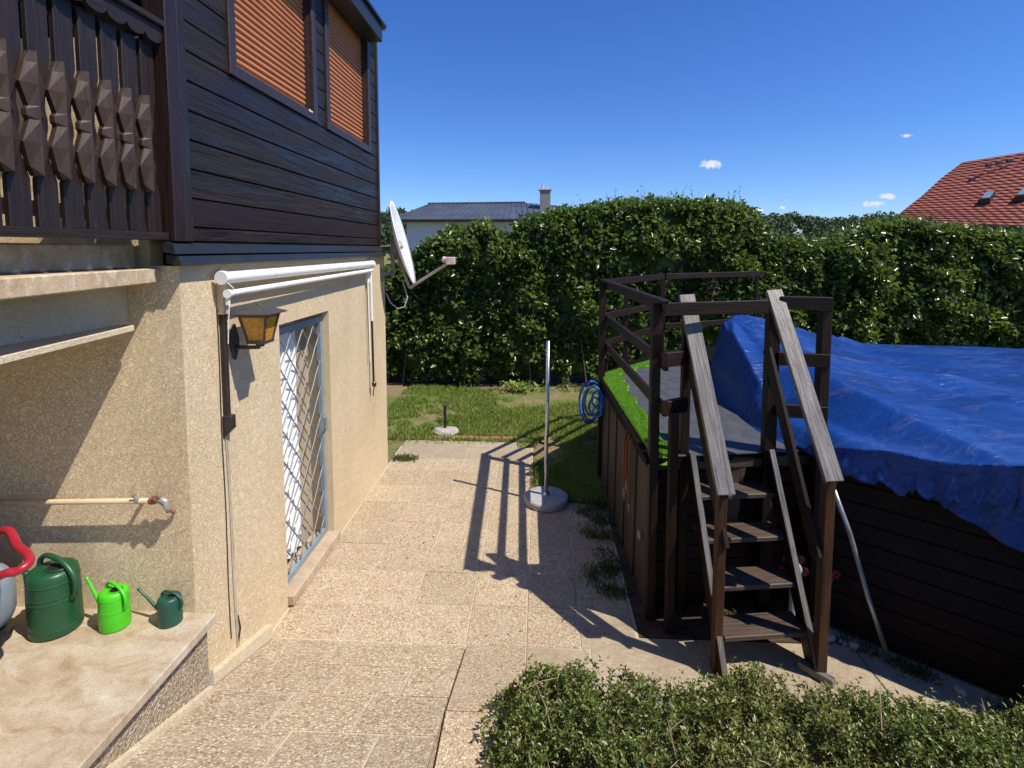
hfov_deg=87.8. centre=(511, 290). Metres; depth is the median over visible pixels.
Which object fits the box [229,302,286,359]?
wall lantern
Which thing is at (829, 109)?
sky
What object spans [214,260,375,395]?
awning
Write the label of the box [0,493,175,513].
water pipe
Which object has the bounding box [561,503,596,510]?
kerb strip
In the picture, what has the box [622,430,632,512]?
bungee cords
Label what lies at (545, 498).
parasol stand
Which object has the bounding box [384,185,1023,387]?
hedge
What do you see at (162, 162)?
house
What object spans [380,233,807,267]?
hill
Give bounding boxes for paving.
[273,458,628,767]
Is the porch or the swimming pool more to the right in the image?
the swimming pool
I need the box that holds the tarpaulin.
[710,314,1023,552]
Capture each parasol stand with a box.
[433,405,458,435]
[524,341,567,511]
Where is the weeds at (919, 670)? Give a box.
[389,452,1021,716]
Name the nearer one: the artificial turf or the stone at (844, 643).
the stone at (844, 643)
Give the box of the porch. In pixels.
[0,606,215,767]
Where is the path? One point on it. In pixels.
(618, 643)
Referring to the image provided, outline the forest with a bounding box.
[380,206,1023,260]
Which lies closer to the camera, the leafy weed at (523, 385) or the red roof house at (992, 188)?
the leafy weed at (523, 385)
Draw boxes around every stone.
[828,632,835,642]
[838,639,847,646]
[847,641,861,650]
[952,684,968,697]
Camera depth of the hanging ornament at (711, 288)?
8.02 m
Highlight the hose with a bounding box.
[578,380,604,423]
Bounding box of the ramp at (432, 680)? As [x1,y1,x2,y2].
[122,638,464,767]
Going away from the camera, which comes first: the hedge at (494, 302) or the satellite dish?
the satellite dish
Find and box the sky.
[369,0,1023,232]
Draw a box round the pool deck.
[597,271,832,633]
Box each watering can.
[21,553,84,642]
[85,576,131,633]
[137,587,183,628]
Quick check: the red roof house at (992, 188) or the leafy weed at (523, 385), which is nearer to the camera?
the leafy weed at (523, 385)
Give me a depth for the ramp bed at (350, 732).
2.82 m
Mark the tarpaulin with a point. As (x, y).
(943, 426)
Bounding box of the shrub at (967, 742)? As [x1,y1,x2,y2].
[471,645,1023,767]
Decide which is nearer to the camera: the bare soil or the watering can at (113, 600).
the watering can at (113, 600)
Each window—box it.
[224,0,317,122]
[322,0,371,153]
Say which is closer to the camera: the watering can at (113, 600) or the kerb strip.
the watering can at (113, 600)
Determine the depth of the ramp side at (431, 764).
2.64 m
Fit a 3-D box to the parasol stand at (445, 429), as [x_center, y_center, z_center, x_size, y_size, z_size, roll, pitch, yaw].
[-0.993,1.937,7.973,0.395,0.442,0.328,0,5,3]
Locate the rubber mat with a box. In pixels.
[621,366,803,456]
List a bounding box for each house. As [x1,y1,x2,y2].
[0,0,387,684]
[387,185,569,251]
[897,152,1023,233]
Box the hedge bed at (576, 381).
[386,373,597,386]
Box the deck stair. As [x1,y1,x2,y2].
[678,289,843,686]
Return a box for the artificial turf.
[603,360,667,464]
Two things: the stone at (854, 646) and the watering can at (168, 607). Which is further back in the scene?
the stone at (854, 646)
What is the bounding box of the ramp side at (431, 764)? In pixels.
[427,715,444,767]
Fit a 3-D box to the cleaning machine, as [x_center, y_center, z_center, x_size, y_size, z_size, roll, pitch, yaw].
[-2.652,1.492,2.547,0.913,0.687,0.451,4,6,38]
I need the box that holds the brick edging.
[432,435,533,509]
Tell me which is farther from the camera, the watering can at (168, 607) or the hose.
the hose
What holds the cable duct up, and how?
attached to the house at (162, 162)
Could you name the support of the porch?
attached to the house at (162, 162)
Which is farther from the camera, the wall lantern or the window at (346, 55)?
the window at (346, 55)
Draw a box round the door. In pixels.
[279,316,327,582]
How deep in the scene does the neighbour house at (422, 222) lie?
31.08 m
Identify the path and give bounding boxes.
[396,440,1022,767]
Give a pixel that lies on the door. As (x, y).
(292, 335)
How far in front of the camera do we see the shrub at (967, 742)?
2.57 m
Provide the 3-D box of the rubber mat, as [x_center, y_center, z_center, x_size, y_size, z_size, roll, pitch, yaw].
[1.793,1.089,5.407,1.160,0.008,3.120,0,5,3]
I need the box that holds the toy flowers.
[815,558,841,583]
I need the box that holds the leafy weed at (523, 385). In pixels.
[499,379,544,392]
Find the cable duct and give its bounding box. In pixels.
[216,308,240,646]
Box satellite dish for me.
[380,201,454,308]
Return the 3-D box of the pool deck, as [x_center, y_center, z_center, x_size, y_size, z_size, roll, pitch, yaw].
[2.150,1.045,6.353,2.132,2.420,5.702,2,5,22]
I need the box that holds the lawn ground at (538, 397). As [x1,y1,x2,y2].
[387,385,883,511]
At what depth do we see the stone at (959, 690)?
3.29 m
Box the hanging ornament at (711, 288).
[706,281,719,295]
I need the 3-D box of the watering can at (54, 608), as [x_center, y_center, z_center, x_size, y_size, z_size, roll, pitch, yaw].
[-2.453,1.605,2.845,0.248,0.417,0.240,-3,5,-32]
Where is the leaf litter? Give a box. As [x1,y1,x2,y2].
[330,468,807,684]
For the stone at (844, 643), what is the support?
on the path
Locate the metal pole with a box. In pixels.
[835,490,891,661]
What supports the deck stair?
on the path
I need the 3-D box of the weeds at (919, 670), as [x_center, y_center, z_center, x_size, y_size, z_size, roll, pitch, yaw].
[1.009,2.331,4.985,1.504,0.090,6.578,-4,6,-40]
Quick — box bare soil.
[604,499,800,643]
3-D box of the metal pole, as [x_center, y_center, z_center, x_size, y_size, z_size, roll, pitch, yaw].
[2.345,1.890,3.588,0.408,1.154,0.041,2,5,26]
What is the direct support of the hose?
hanging from the pool deck
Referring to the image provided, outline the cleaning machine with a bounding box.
[0,526,34,646]
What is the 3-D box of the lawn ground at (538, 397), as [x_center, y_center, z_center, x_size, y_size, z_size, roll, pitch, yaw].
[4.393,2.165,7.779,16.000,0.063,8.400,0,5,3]
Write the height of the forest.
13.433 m
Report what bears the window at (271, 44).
in the house at (162, 162)
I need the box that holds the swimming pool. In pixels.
[748,453,1023,703]
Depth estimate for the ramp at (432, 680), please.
2.83 m
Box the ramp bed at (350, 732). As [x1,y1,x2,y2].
[185,640,446,767]

